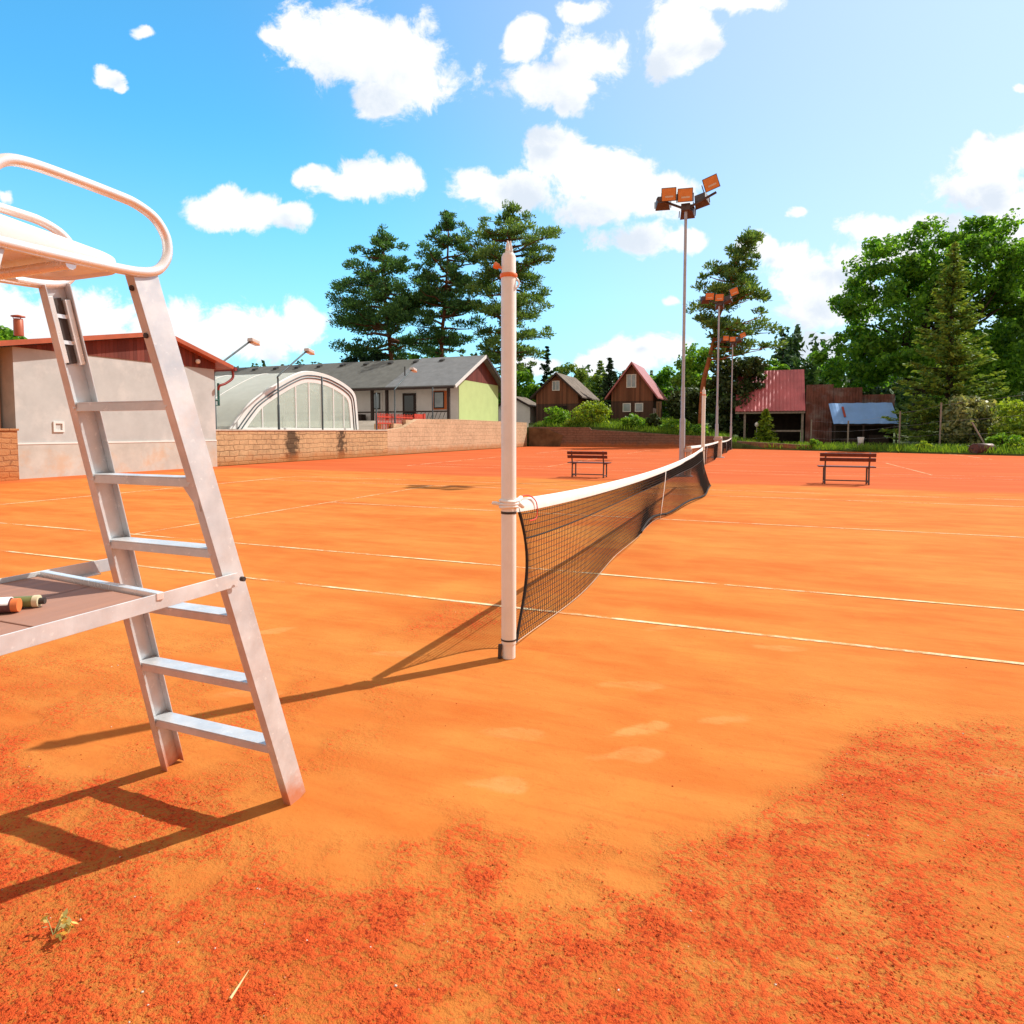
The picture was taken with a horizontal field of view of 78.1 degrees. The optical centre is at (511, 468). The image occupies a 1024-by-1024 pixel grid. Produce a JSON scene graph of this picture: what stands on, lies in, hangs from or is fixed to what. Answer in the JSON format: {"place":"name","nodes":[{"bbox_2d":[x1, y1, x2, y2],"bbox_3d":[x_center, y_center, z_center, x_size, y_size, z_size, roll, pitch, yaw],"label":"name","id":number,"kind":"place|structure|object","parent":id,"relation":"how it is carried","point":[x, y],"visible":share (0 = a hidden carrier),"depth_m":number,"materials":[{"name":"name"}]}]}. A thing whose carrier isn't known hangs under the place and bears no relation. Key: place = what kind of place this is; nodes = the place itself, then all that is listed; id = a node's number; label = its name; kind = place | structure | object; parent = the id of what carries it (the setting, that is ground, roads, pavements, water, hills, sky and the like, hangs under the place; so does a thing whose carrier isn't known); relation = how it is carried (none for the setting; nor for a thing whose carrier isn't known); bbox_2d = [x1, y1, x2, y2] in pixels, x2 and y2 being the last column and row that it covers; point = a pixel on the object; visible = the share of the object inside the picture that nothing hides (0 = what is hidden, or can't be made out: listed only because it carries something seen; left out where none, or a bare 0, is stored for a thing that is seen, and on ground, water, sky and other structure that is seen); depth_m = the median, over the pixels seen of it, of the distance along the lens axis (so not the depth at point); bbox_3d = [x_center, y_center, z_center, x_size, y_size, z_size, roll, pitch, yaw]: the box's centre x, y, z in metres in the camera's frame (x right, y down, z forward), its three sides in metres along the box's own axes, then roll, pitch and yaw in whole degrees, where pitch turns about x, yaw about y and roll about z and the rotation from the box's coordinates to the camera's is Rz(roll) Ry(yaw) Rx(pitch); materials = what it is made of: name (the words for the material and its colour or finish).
{"place":"outdoors","nodes":[
{"label":"outdoors","id":0,"kind":"place"},
{"bbox_2d":[0,315,236,478],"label":"club building","id":1,"kind":"structure","parent":0,"point":[34,409],"depth_m":20.65,"materials":[{"name":"paint"}]},
{"bbox_2d":[215,383,219,405],"bbox_3d":[-11.794,-2.476,25.145,0.090,1.880,0.350,1,4,22],"label":"drain pipe","id":2,"kind":"object","parent":1,"relation":"attached to","point":[218,398],"visible":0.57,"depth_m":25.20,"materials":[{"name":"metal"}]},
{"bbox_2d":[224,446,527,465],"bbox_3d":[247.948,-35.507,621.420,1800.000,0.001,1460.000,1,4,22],"label":"ground","id":3,"kind":"structure","parent":0,"point":[351,457],"depth_m":32.90,"materials":[{"name":"soil"}]},
{"bbox_2d":[216,419,526,465],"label":"retaining wall","id":4,"kind":"structure","parent":3,"relation":"on","point":[240,446],"depth_m":34.15,"materials":[{"name":"brick"}]},
{"bbox_2d":[394,367,416,423],"bbox_3d":[-6.615,-4.360,39.166,0.320,4.020,2.464,1,4,22],"label":"street lamp","id":5,"kind":"object","parent":4,"relation":"on","point":[413,369],"visible":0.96,"depth_m":38.27,"materials":[{"name":"grey metal"}]},
{"bbox_2d":[358,420,528,429],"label":"terrace","id":6,"kind":"structure","parent":0,"point":[366,425],"depth_m":41.44,"materials":[{"name":"grey concrete"}]},
{"bbox_2d":[0,325,26,340],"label":"leafy tree","id":7,"kind":"object","parent":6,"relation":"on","point":[6,333],"visible":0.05,"depth_m":60.75,"materials":[{"name":"green plant"}]},
{"bbox_2d":[214,338,259,428],"bbox_3d":[-11.611,-3.617,26.647,0.320,4.020,2.464,1,4,22],"label":"street lamp","id":8,"kind":"object","parent":6,"relation":"on","point":[253,341],"visible":0.7,"depth_m":26.78,"materials":[{"name":"grey metal"}]},
{"bbox_2d":[215,371,358,429],"bbox_3d":[-15.794,-3.628,34.305,11.150,3.097,9.525,1,4,22],"label":"pool enclosure","id":9,"kind":"object","parent":6,"relation":"on","point":[248,402],"visible":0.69,"depth_m":33.91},
{"bbox_2d":[277,348,314,429],"bbox_3d":[-10.268,-3.817,30.013,0.320,4.020,2.464,1,4,22],"label":"street lamp","id":10,"kind":"object","parent":6,"relation":"on","point":[309,351],"visible":0.98,"depth_m":29.02,"materials":[{"name":"grey metal"}]},
{"bbox_2d":[321,376,323,429],"bbox_3d":[-9.572,-3.298,31.822,0.083,2.730,0.083,0,3,-1],"label":"fence pole","id":11,"kind":"object","parent":6,"relation":"on","point":[322,402],"visible":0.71,"depth_m":31.78,"materials":[{"name":"grey metal"}]},
{"bbox_2d":[215,355,500,420],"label":"house","id":12,"kind":"structure","parent":6,"relation":"on","point":[466,387],"depth_m":56.17,"materials":[{"name":"grey shingle"},{"name":"white plaster"},{"name":"green plaster"}]},
{"bbox_2d":[369,392,382,410],"bbox_3d":[-12.191,-6.027,56.419,1.400,1.600,0.114,1,4,22],"label":"window","id":13,"kind":"structure","parent":12,"relation":"in","point":[379,394],"depth_m":56.26,"materials":[{"name":"grey glass"}]},
{"bbox_2d":[402,393,415,419],"bbox_3d":[-8.986,-5.352,55.180,1.300,2.500,0.114,1,4,22],"label":"door","id":14,"kind":"structure","parent":12,"relation":"in","point":[409,399],"depth_m":55.10,"materials":[{"name":"grey glass"}]},
{"bbox_2d":[433,391,446,409],"bbox_3d":[-6.245,-5.886,54.055,1.400,1.600,0.114,1,4,22],"label":"window","id":15,"kind":"structure","parent":12,"relation":"in","point":[439,397],"depth_m":53.97,"materials":[{"name":"white glass"}]},
{"bbox_2d":[375,393,377,429],"bbox_3d":[-7.795,-3.288,36.289,0.083,2.180,0.083,0,3,-1],"label":"fence pole","id":16,"kind":"object","parent":6,"relation":"on","point":[376,411],"visible":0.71,"depth_m":36.25,"materials":[{"name":"grey metal"}]},
{"bbox_2d":[374,413,425,428],"bbox_3d":[-6.906,-2.972,39.147,0.259,1.050,5.621,1,4,23],"label":"picket fence","id":17,"kind":"object","parent":6,"relation":"on","point":[416,416],"visible":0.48,"depth_m":38.03,"materials":[{"name":"red wood"}]},
{"bbox_2d":[432,387,432,418],"bbox_3d":[-5.334,-4.358,42.415,0.083,2.230,0.083,0,3,-1],"label":"fence pole","id":18,"kind":"object","parent":6,"relation":"on","point":[432,402],"visible":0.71,"depth_m":42.37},
{"bbox_2d":[0,446,1023,1023],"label":"clay court","id":19,"kind":"object","parent":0,"point":[554,740],"visible":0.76,"depth_m":2.65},
{"bbox_2d":[0,429,18,480],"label":"brick wall","id":20,"kind":"structure","parent":19,"relation":"on","point":[9,465],"depth_m":17.65,"materials":[{"name":"brick"}]},
{"bbox_2d":[40,908,77,940],"bbox_3d":[-1.242,1.249,1.734,0.114,0.062,0.056,2,4,28],"label":"sprig","id":21,"kind":"object","parent":19,"relation":"on","point":[64,926],"visible":1,"depth_m":1.73,"materials":[{"name":"yellow plant"}]},
{"bbox_2d":[0,153,305,805],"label":"umpire chair","id":22,"kind":"object","parent":19,"relation":"on","point":[56,263],"visible":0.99,"depth_m":2.02,"materials":[{"name":"metal"}]},
{"bbox_2d":[0,597,21,612],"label":"roll","id":23,"kind":"object","parent":22,"relation":"on","point":[9,604],"visible":1,"depth_m":1.65,"materials":[{"name":"orange plastic"}]},
{"bbox_2d":[13,595,46,607],"bbox_3d":[-1.335,0.361,1.708,0.123,0.033,0.034,-1,4,-14],"label":"tube","id":24,"kind":"object","parent":22,"relation":"on","point":[34,601],"visible":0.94,"depth_m":1.71,"materials":[{"name":"metal"}]},
{"bbox_2d":[229,970,248,999],"bbox_3d":[-0.676,1.283,1.570,0.007,0.009,0.083,1,3,9],"label":"straw","id":25,"kind":"object","parent":19,"relation":"on","point":[234,992],"visible":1,"depth_m":1.55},
{"bbox_2d":[2,621,1007,1022],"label":"pale grit","id":26,"kind":"object","parent":19,"relation":"on","point":[418,989],"visible":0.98,"depth_m":1.71,"materials":[{"name":"stone"}]},
{"bbox_2d":[493,240,519,659],"bbox_3d":[-0.034,-0.094,3.782,0.143,2.500,0.104,-1,4,-24],"label":"net post","id":27,"kind":"object","parent":19,"relation":"on","point":[509,278],"visible":1,"depth_m":3.75,"materials":[{"name":"white metal"}]},
{"bbox_2d":[491,447,710,642],"bbox_3d":[2.428,0.300,9.817,0.358,0.979,13.071,1,4,23],"label":"tennis net","id":28,"kind":"object","parent":27,"relation":"attached to","point":[661,475],"visible":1,"depth_m":5.71,"materials":[{"name":"black fabric"}]},
{"bbox_2d":[0,603,1023,1023],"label":"clay crumbs","id":29,"kind":"object","parent":19,"relation":"on","point":[478,919],"visible":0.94,"depth_m":1.73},
{"bbox_2d":[1,449,1023,664],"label":"court lines","id":30,"kind":"object","parent":19,"relation":"on","point":[611,574],"visible":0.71,"depth_m":5.60,"materials":[{"name":"white paint"}]},
{"bbox_2d":[567,451,610,477],"bbox_3d":[2.315,-0.145,18.968,1.260,0.801,0.550,1,4,22],"label":"bench","id":31,"kind":"object","parent":19,"relation":"on","point":[594,454],"visible":1,"depth_m":18.77,"materials":[{"name":"wood"}]},
{"bbox_2d":[529,427,729,447],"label":"end wall","id":32,"kind":"structure","parent":19,"relation":"on","point":[566,436],"depth_m":55.97,"materials":[{"name":"brown brick"}]},
{"bbox_2d":[654,173,719,476],"bbox_3d":[5.222,-4.183,19.116,1.947,8.845,0.900,1,4,22],"label":"floodlight mast","id":33,"kind":"object","parent":19,"relation":"on","point":[669,195],"visible":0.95,"depth_m":18.93,"materials":[{"name":"grey metal"}]},
{"bbox_2d":[684,446,691,475],"bbox_3d":[5.395,-0.230,19.292,0.272,0.930,0.272,1,4,22],"label":"winch post","id":34,"kind":"object","parent":19,"relation":"on","point":[688,450],"visible":0.41,"depth_m":19.20,"materials":[{"name":"beige metal"}]},
{"bbox_2d":[700,387,706,471],"bbox_3d":[4.817,-0.817,15.939,0.143,2.500,0.104,-1,4,-24],"label":"net post","id":35,"kind":"object","parent":19,"relation":"on","point":[703,392],"visible":0.69,"depth_m":15.89,"materials":[{"name":"white metal"}]},
{"bbox_2d":[712,436,723,457],"bbox_3d":[10.883,-1.157,33.308,0.640,1.120,0.640,1,4,22],"label":"winch post","id":36,"kind":"object","parent":19,"relation":"on","point":[719,439],"visible":0.79,"depth_m":33.13,"materials":[{"name":"beige metal"}]},
{"bbox_2d":[691,441,718,464],"bbox_3d":[8.134,-0.651,26.315,0.109,0.923,14.876,1,4,22],"label":"tennis net","id":37,"kind":"object","parent":36,"relation":"hanging from","point":[714,447],"visible":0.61,"depth_m":27.85,"materials":[{"name":"fabric"}]},
{"bbox_2d":[722,438,731,453],"bbox_3d":[13.900,-1.504,40.947,0.119,0.895,15.584,1,4,21],"label":"tennis net","id":38,"kind":"object","parent":36,"relation":"hanging from","point":[726,444],"visible":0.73,"depth_m":41.08,"materials":[{"name":"white fabric"}]},
{"bbox_2d":[700,287,738,435],"bbox_3d":[10.885,-5.028,33.337,1.947,8.845,0.900,1,4,19],"label":"floodlight mast","id":39,"kind":"object","parent":19,"relation":"on","point":[708,297],"visible":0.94,"depth_m":33.13,"materials":[{"name":"metal"}]},
{"bbox_2d":[720,332,745,449],"bbox_3d":[16.761,-5.904,48.084,1.947,8.845,0.900,1,4,24],"label":"floodlight mast","id":40,"kind":"object","parent":19,"relation":"on","point":[733,341],"visible":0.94,"depth_m":47.90,"materials":[{"name":"grey metal"}]},
{"bbox_2d":[737,441,810,448],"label":"wall","id":41,"kind":"structure","parent":19,"relation":"on","point":[761,445],"depth_m":47.90,"materials":[{"name":"brown brick"}]},
{"bbox_2d":[817,452,876,484],"bbox_3d":[8.760,-0.016,16.533,1.336,0.834,0.550,1,4,22],"label":"bench","id":42,"kind":"object","parent":19,"relation":"on","point":[825,456],"visible":1,"depth_m":16.32,"materials":[{"name":"wood"}]},
{"bbox_2d":[967,422,995,453],"bbox_3d":[28.028,-1.844,37.770,1.414,1.981,2.083,1,4,22],"label":"court roller","id":43,"kind":"object","parent":19,"relation":"on","point":[977,448],"visible":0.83,"depth_m":37.14,"materials":[{"name":"metal"}]},
{"bbox_2d":[0,0,1023,385],"label":"sky","id":44,"kind":"structure","parent":0,"point":[270,140],"materials":[{"name":"blue"}]},
{"bbox_2d":[527,417,1023,455],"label":"grass bank","id":45,"kind":"structure","parent":0,"point":[739,445],"depth_m":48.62,"materials":[{"name":"green plant"}]},
{"bbox_2d":[339,350,388,362],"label":"leafy tree","id":46,"kind":"object","parent":45,"relation":"on","point":[377,357],"visible":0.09,"depth_m":76.16,"materials":[{"name":"green plant"}]},
{"bbox_2d":[325,224,446,359],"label":"pine tree","id":47,"kind":"object","parent":45,"relation":"on","point":[393,312],"visible":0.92,"depth_m":74.28,"materials":[{"name":"green plant"}]},
{"bbox_2d":[394,346,446,359],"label":"leafy tree","id":48,"kind":"object","parent":45,"relation":"on","point":[415,356],"visible":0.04,"depth_m":80.11,"materials":[{"name":"green plant"}]},
{"bbox_2d":[405,209,494,356],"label":"pine tree","id":49,"kind":"object","parent":45,"relation":"on","point":[452,305],"visible":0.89,"depth_m":72.83,"materials":[{"name":"green plant"}]},
{"bbox_2d":[456,199,565,374],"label":"pine tree","id":50,"kind":"object","parent":45,"relation":"on","point":[487,255],"visible":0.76,"depth_m":69.78,"materials":[{"name":"green plant"}]},
{"bbox_2d":[498,396,535,422],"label":"shed","id":51,"kind":"structure","parent":45,"relation":"on","point":[525,409],"depth_m":66.82,"materials":[{"name":"grey paint"}]},
{"bbox_2d":[498,368,540,403],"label":"leafy tree","id":52,"kind":"object","parent":45,"relation":"on","point":[527,389],"visible":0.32,"depth_m":83.43,"materials":[{"name":"green plant"}]},
{"bbox_2d":[538,346,553,385],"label":"spruce tree","id":53,"kind":"object","parent":45,"relation":"on","point":[546,370],"visible":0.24,"depth_m":83.37,"materials":[{"name":"green plant"}]},
{"bbox_2d":[543,406,570,424],"bbox_3d":[4.281,-4.893,59.757,2.913,2.141,2.702,1,4,22],"label":"bush","id":54,"kind":"object","parent":45,"relation":"on","point":[560,413],"visible":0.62,"depth_m":59.22,"materials":[{"name":"green plant"}]},
{"bbox_2d":[530,372,599,422],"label":"cottage","id":55,"kind":"structure","parent":45,"relation":"on","point":[565,392],"depth_m":64.72,"materials":[{"name":"brown wood"}]},
{"bbox_2d":[552,381,559,390],"bbox_3d":[4.486,-8.511,64.509,0.800,1.000,0.046,1,4,22],"label":"window","id":56,"kind":"structure","parent":55,"relation":"in","point":[555,384],"depth_m":64.50,"materials":[{"name":"white glass"}]},
{"bbox_2d":[545,362,601,390],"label":"leafy tree","id":57,"kind":"object","parent":45,"relation":"on","point":[581,374],"visible":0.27,"depth_m":79.29,"materials":[{"name":"green plant"}]},
{"bbox_2d":[562,416,584,424],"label":"bush","id":58,"kind":"object","parent":45,"relation":"on","point":[571,420],"visible":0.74,"depth_m":57.98,"materials":[{"name":"green plant"}]},
{"bbox_2d":[570,400,613,424],"bbox_3d":[7.426,-5.010,58.665,3.996,2.804,3.453,1,4,22],"label":"bush","id":59,"kind":"object","parent":45,"relation":"on","point":[594,411],"visible":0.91,"depth_m":57.76,"materials":[{"name":"green plant"}]},
{"bbox_2d":[590,360,606,402],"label":"spruce tree","id":60,"kind":"object","parent":45,"relation":"on","point":[600,366],"visible":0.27,"depth_m":82.98,"materials":[{"name":"green plant"}]},
{"bbox_2d":[598,357,617,419],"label":"spruce tree","id":61,"kind":"object","parent":45,"relation":"on","point":[606,387],"visible":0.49,"depth_m":66.32,"materials":[{"name":"green plant"}]},
{"bbox_2d":[234,324,1023,428],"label":"distant wood","id":62,"kind":"object","parent":45,"relation":"on","point":[811,370],"visible":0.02,"depth_m":112.06,"materials":[{"name":"green plant"}]},
{"bbox_2d":[621,413,647,427],"bbox_3d":[11.099,-4.178,56.691,2.549,1.777,2.142,1,4,22],"label":"bush","id":63,"kind":"object","parent":45,"relation":"on","point":[632,419],"visible":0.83,"depth_m":56.19,"materials":[{"name":"green plant"}]},
{"bbox_2d":[605,361,667,420],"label":"cottage","id":64,"kind":"structure","parent":45,"relation":"on","point":[635,389],"depth_m":61.74,"materials":[{"name":"brown wood"}]},
{"bbox_2d":[623,403,630,411],"bbox_3d":[11.275,-6.031,61.969,0.800,0.850,0.046,1,4,22],"label":"window","id":65,"kind":"structure","parent":64,"relation":"in","point":[626,406],"depth_m":61.96,"materials":[{"name":"grey glass"}]},
{"bbox_2d":[626,374,635,387],"bbox_3d":[11.663,-8.591,61.641,0.950,1.300,0.046,1,4,22],"label":"window","id":66,"kind":"structure","parent":64,"relation":"in","point":[630,378],"depth_m":61.64,"materials":[{"name":"white glass"}]},
{"bbox_2d":[635,403,642,411],"bbox_3d":[12.390,-6.004,61.526,0.800,0.850,0.046,1,4,22],"label":"window","id":67,"kind":"structure","parent":64,"relation":"in","point":[638,406],"depth_m":61.52,"materials":[{"name":"white glass"}]},
{"bbox_2d":[646,413,661,426],"bbox_3d":[12.701,-4.162,56.404,1.516,1.779,1.216,1,4,22],"label":"bush","id":68,"kind":"object","parent":45,"relation":"on","point":[654,419],"visible":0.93,"depth_m":56.14,"materials":[{"name":"green plant"}]},
{"bbox_2d":[658,416,690,431],"bbox_3d":[14.320,-3.794,55.517,3.062,1.686,2.758,1,4,22],"label":"bush","id":69,"kind":"object","parent":45,"relation":"on","point":[674,424],"visible":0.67,"depth_m":55.27,"materials":[{"name":"green plant"}]},
{"bbox_2d":[650,365,709,417],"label":"leafy tree","id":70,"kind":"object","parent":45,"relation":"on","point":[661,379],"visible":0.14,"depth_m":75.02,"materials":[{"name":"green plant"}]},
{"bbox_2d":[663,385,710,424],"bbox_3d":[17.174,-5.968,61.709,4.688,4.557,4.489,-1,4,-14],"label":"leafy tree","id":71,"kind":"object","parent":45,"relation":"on","point":[692,397],"visible":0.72,"depth_m":60.59,"materials":[{"name":"green plant"}]},
{"bbox_2d":[669,343,714,395],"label":"leafy tree","id":72,"kind":"object","parent":45,"relation":"on","point":[695,361],"visible":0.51,"depth_m":66.42,"materials":[{"name":"green plant"}]},
{"bbox_2d":[686,423,718,434],"bbox_3d":[16.287,-3.308,54.534,2.306,1.296,2.330,-2,4,-31],"label":"bush","id":73,"kind":"object","parent":45,"relation":"on","point":[696,428],"visible":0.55,"depth_m":54.03,"materials":[{"name":"green plant"}]},
{"bbox_2d":[682,226,787,423],"bbox_3d":[19.681,-11.989,56.260,8.469,18.439,6.861,-1,3,-9],"label":"pine tree","id":74,"kind":"object","parent":45,"relation":"on","point":[734,271],"visible":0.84,"depth_m":55.17,"materials":[{"name":"green plant"}]},
{"bbox_2d":[705,355,769,435],"bbox_3d":[20.635,-6.787,58.684,6.083,7.587,5.281,1,4,22],"label":"leafy tree","id":75,"kind":"object","parent":45,"relation":"on","point":[752,366],"visible":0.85,"depth_m":57.69,"materials":[{"name":"green plant"}]},
{"bbox_2d":[752,408,780,442],"bbox_3d":[21.293,-3.532,52.883,2.378,3.135,2.218,1,4,22],"label":"thuja","id":76,"kind":"object","parent":45,"relation":"on","point":[764,434],"visible":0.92,"depth_m":52.60,"materials":[{"name":"green plant"}]},
{"bbox_2d":[735,369,804,442],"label":"barn","id":77,"kind":"structure","parent":45,"relation":"on","point":[782,391],"depth_m":56.95,"materials":[{"name":"red wood"}]},
{"bbox_2d":[765,358,789,370],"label":"leafy tree","id":78,"kind":"object","parent":45,"relation":"on","point":[780,366],"visible":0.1,"depth_m":75.98,"materials":[{"name":"green plant"}]},
{"bbox_2d":[774,333,795,413],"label":"spruce tree","id":79,"kind":"object","parent":45,"relation":"on","point":[782,354],"visible":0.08,"depth_m":100.07,"materials":[{"name":"green plant"}]},
{"bbox_2d":[809,438,822,445],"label":"bush","id":80,"kind":"object","parent":45,"relation":"on","point":[813,441],"visible":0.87,"depth_m":45.55,"materials":[{"name":"green plant"}]},
{"bbox_2d":[803,384,894,443],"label":"rusty shed","id":81,"kind":"structure","parent":45,"relation":"on","point":[819,399],"depth_m":54.23,"materials":[{"name":"rusty corrugated metal"}]},
{"bbox_2d":[857,437,863,445],"bbox_3d":[24.708,-1.789,44.705,0.440,0.930,0.429,1,4,22],"label":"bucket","id":82,"kind":"object","parent":45,"relation":"on","point":[860,440],"visible":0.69,"depth_m":44.55,"materials":[{"name":"grey plastic"}]},
{"bbox_2d":[829,402,898,444],"bbox_3d":[28.413,-3.526,51.146,4.852,3.733,1.940,1,4,22],"label":"lean to","id":83,"kind":"object","parent":45,"relation":"on","point":[842,414],"visible":0.84,"depth_m":51.25,"materials":[{"name":"blue metal"}]},
{"bbox_2d":[805,207,1023,438],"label":"linden tree","id":84,"kind":"object","parent":45,"relation":"on","point":[872,355],"visible":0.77,"depth_m":58.79,"materials":[{"name":"green plant"}]},
{"bbox_2d":[810,395,1023,445],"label":"wire fence","id":85,"kind":"object","parent":45,"relation":"on","point":[940,405],"visible":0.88,"depth_m":44.40,"materials":[{"name":"grey metal"}]},
{"bbox_2d":[915,440,934,448],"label":"bush","id":86,"kind":"object","parent":45,"relation":"on","point":[922,443],"visible":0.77,"depth_m":40.11,"materials":[{"name":"green plant"}]},
{"bbox_2d":[879,241,1010,446],"bbox_3d":[32.243,-9.029,46.253,8.861,15.300,8.409,1,4,22],"label":"spruce tree","id":87,"kind":"object","parent":45,"relation":"on","point":[939,380],"visible":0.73,"depth_m":45.85,"materials":[{"name":"green plant"}]},
{"bbox_2d":[936,394,1008,446],"bbox_3d":[31.078,-3.160,42.841,3.723,4.001,3.060,0,3,-4],"label":"bush","id":88,"kind":"object","parent":45,"relation":"on","point":[961,412],"visible":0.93,"depth_m":42.50,"materials":[{"name":"green plant"}]},
{"bbox_2d":[966,303,1023,406],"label":"linden tree","id":89,"kind":"object","parent":45,"relation":"on","point":[1016,387],"visible":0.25,"depth_m":58.75,"materials":[{"name":"green plant"}]},
{"bbox_2d":[972,391,1023,444],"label":"bush","id":90,"kind":"object","parent":45,"relation":"on","point":[1020,396],"visible":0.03,"depth_m":44.45,"materials":[{"name":"green plant"}]},
{"bbox_2d":[984,432,1022,448],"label":"bush","id":91,"kind":"object","parent":45,"relation":"on","point":[995,440],"visible":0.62,"depth_m":37.61,"materials":[{"name":"green plant"}]},
{"bbox_2d":[984,396,1023,445],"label":"bush","id":92,"kind":"object","parent":45,"relation":"on","point":[1015,426],"visible":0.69,"depth_m":40.45,"materials":[{"name":"green plant"}]},
{"bbox_2d":[1006,437,1023,450],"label":"bush","id":93,"kind":"object","parent":45,"relation":"on","point":[1018,445],"visible":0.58,"depth_m":36.88,"materials":[{"name":"green plant"}]}
]}

